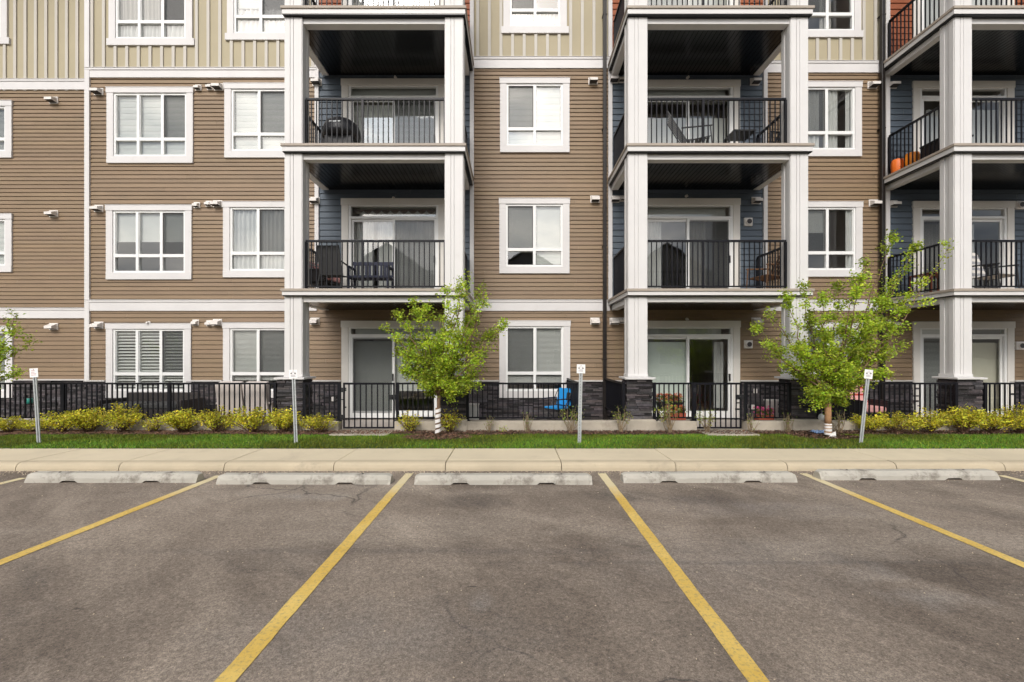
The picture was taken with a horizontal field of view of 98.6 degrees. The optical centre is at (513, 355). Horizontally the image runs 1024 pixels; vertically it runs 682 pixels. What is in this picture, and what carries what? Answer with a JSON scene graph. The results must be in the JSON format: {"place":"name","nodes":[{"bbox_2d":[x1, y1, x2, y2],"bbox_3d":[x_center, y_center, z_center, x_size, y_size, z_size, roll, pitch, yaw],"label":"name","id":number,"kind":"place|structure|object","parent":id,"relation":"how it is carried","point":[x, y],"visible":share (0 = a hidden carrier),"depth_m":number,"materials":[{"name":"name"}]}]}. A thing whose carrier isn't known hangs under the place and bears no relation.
{"place":"outdoors","nodes":[
{"label":"outdoors","id":0,"kind":"place"},
{"bbox_2d":[329,429,394,435],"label":"gate path","id":1,"kind":"structure","parent":0,"point":[355,434],"depth_m":8.69,"materials":[{"name":"concrete"}]},
{"bbox_2d":[341,383,395,427],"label":"gate","id":2,"kind":"structure","parent":1,"relation":"on","point":[392,397],"depth_m":9.04,"materials":[{"name":"black metal"}]},
{"bbox_2d":[3,418,1007,428],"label":"patio","id":3,"kind":"structure","parent":0,"point":[357,422],"depth_m":10.53,"materials":[{"name":"concrete"}]},
{"bbox_2d":[95,392,202,419],"bbox_3d":[-8.376,1.215,10.210,1.930,0.670,0.780,0,0,0],"label":"patio sofa","id":4,"kind":"object","parent":3,"relation":"on","point":[160,401],"visible":0.47,"depth_m":10.15,"materials":[{"name":"wicker"}]},
{"bbox_2d":[0,416,341,430],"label":"wall","id":5,"kind":"structure","parent":3,"relation":"on","point":[267,426],"depth_m":8.95,"materials":[{"name":"concrete"}]},
{"bbox_2d":[0,382,276,417],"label":"fence","id":6,"kind":"object","parent":5,"relation":"on","point":[170,397],"visible":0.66,"depth_m":9.04,"materials":[{"name":"black metal"}]},
{"bbox_2d":[303,382,341,420],"bbox_3d":[-3.938,0.943,9.050,0.825,0.784,0.100,0,0,0],"label":"fence","id":7,"kind":"object","parent":5,"relation":"on","point":[338,400],"visible":0.85,"depth_m":9.04,"materials":[{"name":"black metal"}]},
{"bbox_2d":[215,381,243,419],"bbox_3d":[-6.097,1.077,9.710,0.620,1.047,0.760,0,0,-6],"label":"armchair","id":8,"kind":"object","parent":3,"relation":"on","point":[231,396],"visible":0.34,"depth_m":9.40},
{"bbox_2d":[242,381,272,419],"bbox_3d":[-5.485,1.077,9.710,0.620,1.047,0.760,0,0,6],"label":"armchair","id":9,"kind":"object","parent":3,"relation":"on","point":[257,396],"visible":0.38,"depth_m":9.40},
{"bbox_2d":[0,0,1023,419],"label":"apartment building","id":10,"kind":"structure","parent":3,"relation":"on","point":[184,190],"depth_m":10.98,"materials":[{"name":"paint"}]},
{"bbox_2d":[0,0,10,44],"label":"window","id":11,"kind":"structure","parent":10,"relation":"in","point":[4,4],"depth_m":11.46,"materials":[{"name":"paint"}]},
{"bbox_2d":[0,100,13,157],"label":"window","id":12,"kind":"structure","parent":10,"relation":"in","point":[6,105],"depth_m":11.46,"materials":[{"name":"paint"}]},
{"bbox_2d":[0,213,13,271],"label":"window","id":13,"kind":"structure","parent":10,"relation":"in","point":[6,219],"depth_m":11.46,"materials":[{"name":"paint"}]},
{"bbox_2d":[0,326,13,397],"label":"window","id":14,"kind":"structure","parent":10,"relation":"in","point":[11,360],"depth_m":11.46,"materials":[{"name":"paint"}]},
{"bbox_2d":[104,204,192,279],"bbox_3d":[-9.083,-2.831,11.006,2.173,1.862,0.142,0,0,0],"label":"window","id":15,"kind":"structure","parent":10,"relation":"in","point":[138,223],"depth_m":10.98,"materials":[{"name":"paint"}]},
{"bbox_2d":[105,323,191,397],"bbox_3d":[-9.092,0.119,11.011,2.157,1.862,0.152,0,0,0],"label":"window","id":16,"kind":"structure","parent":10,"relation":"in","point":[113,330],"depth_m":10.98,"materials":[{"name":"paint"}]},
{"bbox_2d":[105,86,193,163],"bbox_3d":[-9.058,-5.748,11.005,2.190,1.895,0.140,0,0,0],"label":"window","id":17,"kind":"structure","parent":10,"relation":"in","point":[145,124],"depth_m":10.99,"materials":[{"name":"paint"}]},
{"bbox_2d":[106,0,194,45],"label":"window","id":18,"kind":"structure","parent":10,"relation":"in","point":[130,22],"depth_m":10.98,"materials":[{"name":"paint"}]},
{"bbox_2d":[222,201,283,277],"bbox_3d":[-6.367,-2.898,11.016,1.773,1.895,0.163,0,0,0],"label":"window","id":19,"kind":"structure","parent":10,"relation":"in","point":[253,231],"depth_m":11.04,"materials":[{"name":"paint"}]},
{"bbox_2d":[222,322,283,397],"bbox_3d":[-6.367,0.111,11.010,1.773,1.879,0.150,0,0,0],"label":"window","id":20,"kind":"structure","parent":10,"relation":"in","point":[229,328],"depth_m":11.06,"materials":[{"name":"paint"}]},
{"bbox_2d":[223,82,283,157],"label":"window","id":21,"kind":"structure","parent":10,"relation":"in","point":[253,111],"depth_m":11.04,"materials":[{"name":"paint"}]},
{"bbox_2d":[225,0,283,40],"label":"window","id":22,"kind":"structure","parent":10,"relation":"in","point":[248,25],"depth_m":10.99,"materials":[{"name":"paint"}]},
{"bbox_2d":[310,262,341,287],"bbox_3d":[-4.516,-1.787,10.354,0.713,0.791,0.620,0,0,16],"label":"armchair","id":23,"kind":"object","parent":10,"relation":"on","point":[323,278],"visible":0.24,"depth_m":10.08,"materials":[{"name":"wicker"}]},
{"bbox_2d":[317,245,351,287],"bbox_3d":[-3.985,-1.882,9.794,0.531,0.988,0.747,0,0,0],"label":"sling chair","id":24,"kind":"object","parent":10,"relation":"on","point":[329,261],"visible":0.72,"depth_m":9.54,"materials":[{"name":"black fabric"}]},
{"bbox_2d":[322,116,360,142],"bbox_3d":[-3.885,-4.867,10.000,0.840,0.940,0.840,0,0,0],"label":"grill","id":25,"kind":"object","parent":10,"relation":"on","point":[344,131],"visible":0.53,"depth_m":9.76,"materials":[{"name":"black metal"}]},
{"bbox_2d":[346,262,393,287],"bbox_3d":[-3.275,-1.792,10.113,0.950,0.800,0.465,0,0,0],"label":"bench","id":26,"kind":"object","parent":10,"relation":"on","point":[370,275],"visible":0.59,"depth_m":10.30,"materials":[{"name":"black fabric"}]},
{"bbox_2d":[341,0,443,4],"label":"sliding door","id":27,"kind":"structure","parent":10,"relation":"in","point":[344,1],"depth_m":11.14,"materials":[{"name":"paint"}]},
{"bbox_2d":[341,321,444,417],"bbox_3d":[-2.992,0.350,11.038,2.607,2.440,0.228,0,0,0],"label":"sliding door","id":28,"kind":"structure","parent":10,"relation":"in","point":[361,361],"depth_m":11.14,"materials":[{"name":"paint"}]},
{"bbox_2d":[341,198,444,287],"bbox_3d":[-2.992,-2.655,11.049,2.607,2.530,0.250,0,0,0],"label":"sliding door","id":29,"kind":"structure","parent":10,"relation":"in","point":[381,210],"depth_m":11.11,"materials":[{"name":"paint"}]},
{"bbox_2d":[341,78,444,142],"bbox_3d":[-2.992,-5.650,11.038,2.607,2.500,0.228,0,0,0],"label":"sliding door","id":30,"kind":"structure","parent":10,"relation":"in","point":[347,84],"depth_m":11.14,"materials":[{"name":"paint"}]},
{"bbox_2d":[499,77,569,152],"bbox_3d":[0.533,-5.998,11.005,1.773,1.862,0.140,0,0,0],"label":"window","id":31,"kind":"structure","parent":10,"relation":"in","point":[535,111],"depth_m":10.98,"materials":[{"name":"paint"}]},
{"bbox_2d":[499,198,569,273],"bbox_3d":[0.525,-2.989,11.006,1.790,1.879,0.142,0,0,0],"label":"window","id":32,"kind":"structure","parent":10,"relation":"in","point":[540,227],"depth_m":10.98,"materials":[{"name":"paint"}]},
{"bbox_2d":[499,320,570,397],"bbox_3d":[0.533,0.086,11.010,1.807,1.929,0.150,0,0,0],"label":"window","id":33,"kind":"structure","parent":10,"relation":"in","point":[534,371],"depth_m":10.99,"materials":[{"name":"paint"}]},
{"bbox_2d":[501,0,568,33],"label":"window","id":34,"kind":"structure","parent":10,"relation":"in","point":[534,20],"depth_m":10.97,"materials":[{"name":"paint"}]},
{"bbox_2d":[668,111,712,142],"bbox_3d":[3.998,-4.938,9.999,0.948,1.091,0.631,0,0,18],"label":"reclining chair","id":35,"kind":"object","parent":10,"relation":"on","point":[679,130],"visible":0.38,"depth_m":9.87,"materials":[{"name":"black plastic"}]},
{"bbox_2d":[648,0,737,4],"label":"sliding door","id":36,"kind":"structure","parent":10,"relation":"in","point":[649,1],"depth_m":11.14,"materials":[{"name":"paint"}]},
{"bbox_2d":[647,321,740,417],"bbox_3d":[4.367,0.350,11.044,2.591,2.440,0.241,0,0,0],"label":"sliding door","id":37,"kind":"structure","parent":10,"relation":"in","point":[668,362],"depth_m":11.13,"materials":[{"name":"paint"}]},
{"bbox_2d":[647,198,740,287],"bbox_3d":[4.367,-2.655,11.047,2.591,2.530,0.247,0,0,0],"label":"sliding door","id":38,"kind":"structure","parent":10,"relation":"in","point":[693,210],"depth_m":11.03,"materials":[{"name":"paint"}]},
{"bbox_2d":[647,80,740,142],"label":"sliding door","id":39,"kind":"structure","parent":10,"relation":"in","point":[733,86],"depth_m":11.13,"materials":[{"name":"paint"}]},
{"bbox_2d":[746,255,779,287],"bbox_3d":[5.957,-1.903,10.085,0.959,1.031,0.631,0,0,-13],"label":"reclining chair","id":40,"kind":"object","parent":10,"relation":"on","point":[767,276],"visible":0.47,"depth_m":10.15,"materials":[{"name":"brown wood"}]},
{"bbox_2d":[808,81,862,156],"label":"window","id":41,"kind":"structure","parent":10,"relation":"in","point":[852,133],"depth_m":10.98,"materials":[{"name":"paint"}]},
{"bbox_2d":[808,322,862,380],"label":"window","id":42,"kind":"structure","parent":10,"relation":"in","point":[829,324],"depth_m":10.98,"materials":[{"name":"paint"}]},
{"bbox_2d":[808,201,863,276],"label":"window","id":43,"kind":"structure","parent":10,"relation":"in","point":[818,211],"depth_m":10.98,"materials":[{"name":"paint"}]},
{"bbox_2d":[808,0,863,37],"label":"window","id":44,"kind":"structure","parent":10,"relation":"in","point":[824,14],"depth_m":10.97,"materials":[{"name":"paint"}]},
{"bbox_2d":[911,322,1015,416],"bbox_3d":[11.225,0.360,11.038,2.541,2.420,0.228,0,0,0],"label":"sliding door","id":45,"kind":"structure","parent":10,"relation":"in","point":[993,361],"depth_m":11.02,"materials":[{"name":"paint"}]},
{"bbox_2d":[912,201,1015,293],"bbox_3d":[11.225,-2.620,11.049,2.541,2.460,0.249,0,0,0],"label":"sliding door","id":46,"kind":"structure","parent":10,"relation":"in","point":[930,234],"depth_m":10.97,"materials":[{"name":"paint"}]},
{"bbox_2d":[912,81,1015,151],"bbox_3d":[11.225,-5.610,11.049,2.541,2.460,0.250,0,0,0],"label":"sliding door","id":47,"kind":"structure","parent":10,"relation":"in","point":[1006,88],"depth_m":10.97,"materials":[{"name":"paint"}]},
{"bbox_2d":[914,0,1014,36],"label":"sliding door","id":48,"kind":"structure","parent":10,"relation":"in","point":[923,1],"depth_m":11.12,"materials":[{"name":"paint"}]},
{"bbox_2d":[972,253,1019,287],"bbox_3d":[10.808,-1.917,10.014,0.651,1.058,0.769,0,0,-14],"label":"sling chair","id":49,"kind":"object","parent":10,"relation":"on","point":[983,270],"visible":0.46,"depth_m":10.04,"materials":[{"name":"white fabric"}]},
{"bbox_2d":[395,416,696,430],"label":"wall","id":50,"kind":"structure","parent":3,"relation":"on","point":[602,425],"depth_m":8.95,"materials":[{"name":"concrete"}]},
{"bbox_2d":[394,382,434,420],"bbox_3d":[-1.960,0.943,9.050,0.950,0.784,0.100,0,0,0],"label":"fence","id":51,"kind":"object","parent":50,"relation":"on","point":[397,399],"visible":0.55,"depth_m":9.04,"materials":[{"name":"black metal"}]},
{"bbox_2d":[466,378,578,420],"bbox_3d":[0.202,0.943,9.955,2.394,0.784,1.910,0,0,0],"label":"fence","id":52,"kind":"object","parent":50,"relation":"on","point":[573,385],"visible":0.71,"depth_m":9.04,"materials":[{"name":"black metal"}]},
{"bbox_2d":[604,378,624,420],"bbox_3d":[2.279,0.943,9.980,0.110,0.784,1.860,0,0,0],"label":"fence","id":53,"kind":"object","parent":50,"relation":"on","point":[615,393],"visible":0.86,"depth_m":9.81,"materials":[{"name":"black metal"}]},
{"bbox_2d":[653,382,696,420],"bbox_3d":[3.300,0.943,9.050,0.910,0.784,0.100,0,0,0],"label":"fence","id":54,"kind":"object","parent":50,"relation":"on","point":[692,400],"visible":0.9,"depth_m":9.04,"materials":[{"name":"black metal"}]},
{"bbox_2d":[694,383,743,427],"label":"gate","id":55,"kind":"structure","parent":54,"relation":"attached to","point":[740,397],"depth_m":9.04,"materials":[{"name":"black metal"}]},
{"bbox_2d":[541,388,570,419],"bbox_3d":[1.042,1.190,10.265,0.565,0.837,0.543,0,0,-41],"label":"folding chair","id":56,"kind":"object","parent":3,"relation":"on","point":[561,398],"visible":0.62,"depth_m":10.35,"materials":[{"name":"blue fabric"}]},
{"bbox_2d":[842,386,888,419],"bbox_3d":[8.046,1.116,10.133,0.620,0.968,0.746,0,0,-6],"label":"armchair","id":57,"kind":"object","parent":3,"relation":"on","point":[871,405],"visible":0.23,"depth_m":9.95,"materials":[{"name":"red plastic"}]},
{"bbox_2d":[741,416,1023,430],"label":"wall","id":58,"kind":"structure","parent":3,"relation":"on","point":[799,424],"depth_m":8.95,"materials":[{"name":"concrete"}]},
{"bbox_2d":[743,382,790,420],"bbox_3d":[5.228,0.943,9.050,1.005,0.784,0.100,0,0,0],"label":"fence","id":59,"kind":"object","parent":58,"relation":"on","point":[746,399],"visible":0.87,"depth_m":9.04,"materials":[{"name":"black metal"}]},
{"bbox_2d":[816,382,957,418],"bbox_3d":[7.685,0.943,9.050,2.930,0.784,0.100,0,0,0],"label":"fence","id":60,"kind":"object","parent":58,"relation":"on","point":[955,394],"visible":0.53,"depth_m":9.04,"materials":[{"name":"black metal"}]},
{"bbox_2d":[982,382,1023,417],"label":"fence","id":61,"kind":"object","parent":58,"relation":"on","point":[985,397],"visible":0.57,"depth_m":9.04,"materials":[{"name":"black metal"}]},
{"bbox_3d":[3.350,1.370,9.444,0.620,0.460,0.228,0,0,0],"label":"plant bench","id":62,"kind":"object","parent":3,"relation":"on","visible":0},
{"bbox_2d":[656,393,684,408],"bbox_3d":[3.355,0.968,9.449,0.593,0.342,0.283,0,0,0],"label":"flower box","id":63,"kind":"object","parent":62,"relation":"on","point":[671,399],"visible":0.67,"depth_m":9.38,"materials":[{"name":"black plastic"}]},
{"bbox_2d":[0,448,1021,448],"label":"ground","id":64,"kind":"structure","parent":0,"point":[454,448],"depth_m":9.01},
{"bbox_2d":[0,470,1022,681],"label":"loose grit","id":65,"kind":"object","parent":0,"point":[512,530],"visible":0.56,"depth_m":5.50,"materials":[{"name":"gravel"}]},
{"bbox_2d":[0,429,1023,439],"bbox_3d":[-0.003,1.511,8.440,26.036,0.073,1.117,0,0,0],"label":"bark mulch","id":66,"kind":"object","parent":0,"point":[463,435],"visible":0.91,"depth_m":8.66,"materials":[{"name":"brown wood"}]},
{"bbox_2d":[0,415,28,431],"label":"golden shrub","id":67,"kind":"object","parent":66,"relation":"on","point":[4,424],"visible":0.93,"depth_m":8.79,"materials":[{"name":"yellow plant"}]},
{"bbox_2d":[26,410,94,432],"bbox_3d":[-8.966,1.305,8.802,1.011,0.506,0.675,0,0,-16],"label":"golden shrub","id":68,"kind":"object","parent":66,"relation":"on","point":[60,428],"visible":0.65,"depth_m":8.66,"materials":[{"name":"yellow plant"}]},
{"bbox_2d":[55,407,110,432],"bbox_3d":[-8.457,1.267,8.749,0.799,0.585,0.871,0,0,-33],"label":"golden shrub","id":69,"kind":"object","parent":66,"relation":"on","point":[76,418],"visible":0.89,"depth_m":8.64,"materials":[{"name":"yellow plant"}]},
{"bbox_2d":[97,401,149,432],"bbox_3d":[-7.778,1.229,8.808,0.764,0.664,1.044,0,0,-30],"label":"golden shrub","id":70,"kind":"object","parent":66,"relation":"on","point":[119,419],"visible":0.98,"depth_m":8.71,"materials":[{"name":"yellow plant"}]},
{"bbox_2d":[138,414,164,432],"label":"golden shrub","id":71,"kind":"object","parent":66,"relation":"on","point":[149,424],"visible":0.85,"depth_m":8.74,"materials":[{"name":"yellow plant"}]},
{"bbox_2d":[155,408,202,432],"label":"golden shrub","id":72,"kind":"object","parent":66,"relation":"on","point":[183,419],"visible":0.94,"depth_m":8.62,"materials":[{"name":"yellow plant"}]},
{"bbox_2d":[190,405,236,431],"bbox_3d":[-5.958,1.271,8.785,0.707,0.574,0.954,0,0,20],"label":"golden shrub","id":73,"kind":"object","parent":66,"relation":"on","point":[213,421],"visible":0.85,"depth_m":8.73,"materials":[{"name":"yellow plant"}]},
{"bbox_2d":[221,406,277,431],"bbox_3d":[-5.149,1.262,8.774,1.161,0.600,0.764,0,0,11],"label":"golden shrub","id":74,"kind":"object","parent":66,"relation":"on","point":[254,421],"visible":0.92,"depth_m":8.65,"materials":[{"name":"yellow plant"}]},
{"bbox_2d":[261,407,304,431],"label":"golden shrub","id":75,"kind":"object","parent":66,"relation":"on","point":[285,421],"visible":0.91,"depth_m":8.66,"materials":[{"name":"yellow plant"}]},
{"bbox_2d":[298,413,339,431],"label":"golden shrub","id":76,"kind":"object","parent":66,"relation":"on","point":[315,425],"visible":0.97,"depth_m":8.73,"materials":[{"name":"yellow plant"}]},
{"bbox_2d":[397,410,423,432],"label":"golden shrub","id":77,"kind":"object","parent":66,"relation":"on","point":[412,424],"visible":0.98,"depth_m":8.73,"materials":[{"name":"yellow plant"}]},
{"bbox_2d":[434,409,465,431],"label":"golden shrub","id":78,"kind":"object","parent":66,"relation":"on","point":[451,425],"visible":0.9,"depth_m":8.72,"materials":[{"name":"yellow plant"}]},
{"bbox_2d":[558,404,584,431],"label":"twiggy bush","id":79,"kind":"object","parent":66,"relation":"on","point":[573,419],"visible":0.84,"depth_m":8.76,"materials":[{"name":"brown plant"}]},
{"bbox_2d":[653,393,680,432],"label":"twiggy bush","id":80,"kind":"object","parent":66,"relation":"on","point":[669,421],"visible":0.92,"depth_m":8.72,"materials":[{"name":"brown plant"}]},
{"bbox_2d":[847,413,891,432],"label":"golden shrub","id":81,"kind":"object","parent":66,"relation":"on","point":[870,425],"visible":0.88,"depth_m":8.68,"materials":[{"name":"yellow plant"}]},
{"bbox_2d":[870,411,928,432],"bbox_3d":[7.588,1.317,8.794,1.102,0.479,0.712,0,0,19],"label":"golden shrub","id":82,"kind":"object","parent":66,"relation":"on","point":[898,423],"visible":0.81,"depth_m":8.71,"materials":[{"name":"yellow plant"}]},
{"bbox_2d":[908,406,953,432],"bbox_3d":[8.339,1.285,8.745,0.932,0.543,0.672,0,0,-6],"label":"golden shrub","id":83,"kind":"object","parent":66,"relation":"on","point":[934,422],"visible":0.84,"depth_m":8.71,"materials":[{"name":"yellow plant"}]},
{"bbox_2d":[938,402,993,432],"bbox_3d":[9.023,1.248,8.797,0.858,0.627,0.806,0,0,-32],"label":"golden shrub","id":84,"kind":"object","parent":66,"relation":"on","point":[967,420],"visible":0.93,"depth_m":8.71,"materials":[{"name":"yellow plant"}]},
{"bbox_2d":[975,410,1023,432],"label":"golden shrub","id":85,"kind":"object","parent":66,"relation":"on","point":[992,423],"visible":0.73,"depth_m":8.64,"materials":[{"name":"yellow plant"}]},
{"bbox_2d":[992,402,1023,432],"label":"golden shrub","id":86,"kind":"object","parent":66,"relation":"on","point":[1020,414],"visible":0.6,"depth_m":8.83,"materials":[{"name":"yellow plant"}]},
{"bbox_2d":[0,471,1023,681],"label":"parking lot","id":87,"kind":"structure","parent":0,"point":[815,620],"depth_m":3.12,"materials":[{"name":"grey asphalt"}]},
{"bbox_2d":[0,476,217,564],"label":"parking line","id":88,"kind":"object","parent":87,"relation":"on","point":[48,543],"visible":0.98,"depth_m":4.16,"materials":[{"name":"yellow paint"}]},
{"bbox_2d":[24,471,204,482],"bbox_3d":[-5.076,1.541,5.619,2.165,0.118,0.173,0,0,0],"label":"wheel stop","id":89,"kind":"object","parent":87,"relation":"on","point":[118,476],"visible":1,"depth_m":5.55,"materials":[{"name":"concrete"}]},
{"bbox_2d":[216,473,393,484],"bbox_3d":[-2.613,1.541,5.548,2.170,0.118,0.173,0,0,0],"label":"wheel stop","id":90,"kind":"object","parent":87,"relation":"on","point":[310,478],"visible":1,"depth_m":5.47,"materials":[{"name":"concrete"}]},
{"bbox_2d":[214,473,412,681],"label":"parking line","id":91,"kind":"object","parent":87,"relation":"on","point":[235,669],"visible":1,"depth_m":2.87,"materials":[{"name":"yellow paint"}]},
{"bbox_2d":[414,473,592,484],"bbox_3d":[-0.124,1.541,5.534,2.214,0.118,0.173,0,0,0],"label":"wheel stop","id":92,"kind":"object","parent":87,"relation":"on","point":[503,478],"visible":1,"depth_m":5.46,"materials":[{"name":"concrete"}]},
{"bbox_2d":[0,460,1023,470],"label":"curb","id":93,"kind":"structure","parent":87,"relation":"on","point":[427,465],"depth_m":6.11,"materials":[{"name":"concrete"}]},
{"bbox_2d":[598,473,769,681],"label":"parking line","id":94,"kind":"object","parent":87,"relation":"on","point":[746,664],"visible":1,"depth_m":2.86,"materials":[{"name":"yellow paint"}]},
{"bbox_2d":[620,471,797,482],"bbox_3d":[2.484,1.541,5.619,2.207,0.118,0.174,0,0,-1],"label":"wheel stop","id":95,"kind":"object","parent":87,"relation":"on","point":[712,477],"visible":1,"depth_m":5.55,"materials":[{"name":"concrete"}]},
{"bbox_2d":[813,469,999,479],"bbox_3d":[5.108,1.541,5.737,2.314,0.118,0.174,0,0,0],"label":"wheel stop","id":96,"kind":"object","parent":87,"relation":"on","point":[903,474],"visible":1,"depth_m":5.67,"materials":[{"name":"concrete"}]},
{"bbox_2d":[800,473,1023,567],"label":"parking line","id":97,"kind":"object","parent":87,"relation":"on","point":[970,542],"visible":1,"depth_m":4.13,"materials":[{"name":"yellow paint"}]},
{"bbox_2d":[0,448,1023,461],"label":"sidewalk","id":98,"kind":"structure","parent":0,"point":[524,454],"depth_m":6.62,"materials":[{"name":"concrete"}]},
{"bbox_2d":[0,432,1023,448],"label":"lawn","id":99,"kind":"structure","parent":0,"point":[812,443],"depth_m":7.54,"materials":[{"name":"plant"}]},
{"bbox_2d":[0,309,41,388],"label":"street tree","id":100,"kind":"object","parent":99,"relation":"on","point":[12,332],"visible":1,"depth_m":8.41,"materials":[{"name":"green plant"}]},
{"bbox_2d":[29,368,40,448],"bbox_3d":[-8.193,0.919,7.570,0.144,1.405,0.040,-4,0,0],"label":"stall sign","id":101,"kind":"object","parent":99,"relation":"on","point":[34,373],"visible":0.92,"depth_m":7.56,"materials":[{"name":"metal"}]},
{"bbox_2d":[289,370,297,448],"bbox_3d":[-3.756,0.930,7.570,0.144,1.381,0.040,-2,0,0],"label":"stall sign","id":102,"kind":"object","parent":99,"relation":"on","point":[293,375],"visible":0.94,"depth_m":7.56,"materials":[{"name":"metal"}]},
{"bbox_2d":[378,269,509,437],"bbox_3d":[-1.299,-0.021,8.274,2.362,3.242,1.357,0,0,-20],"label":"street tree","id":103,"kind":"object","parent":99,"relation":"on","point":[438,382],"visible":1,"depth_m":8.15,"materials":[{"name":"green plant"}]},
{"bbox_2d":[577,364,584,448],"bbox_3d":[1.147,0.885,7.570,0.144,1.472,0.040,1,0,0],"label":"stall sign","id":104,"kind":"object","parent":99,"relation":"on","point":[580,369],"visible":0.96,"depth_m":7.56,"materials":[{"name":"metal"}]},
{"bbox_2d":[748,228,956,437],"bbox_3d":[6.298,-0.405,8.294,3.929,4.014,1.194,0,0,0],"label":"street tree","id":105,"kind":"object","parent":99,"relation":"on","point":[835,368],"visible":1,"depth_m":8.16,"materials":[{"name":"green plant"}]},
{"bbox_2d":[858,369,872,448],"bbox_3d":[6.032,0.948,7.570,0.144,1.422,0.040,6,0,0],"label":"stall sign","id":106,"kind":"object","parent":99,"relation":"on","point":[868,375],"visible":0.96,"depth_m":7.56,"materials":[{"name":"metal"}]},
{"bbox_2d":[697,429,758,435],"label":"gate path","id":107,"kind":"structure","parent":0,"point":[726,433],"depth_m":8.64,"materials":[{"name":"concrete"}]},
{"bbox_2d":[724,129,755,142],"bbox_3d":[5.136,-4.707,9.994,0.500,0.620,0.488,0,0,0],"label":"side table","id":108,"kind":"object","parent":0,"point":[741,135],"visible":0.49,"depth_m":9.92,"materials":[{"name":"black plastic"}]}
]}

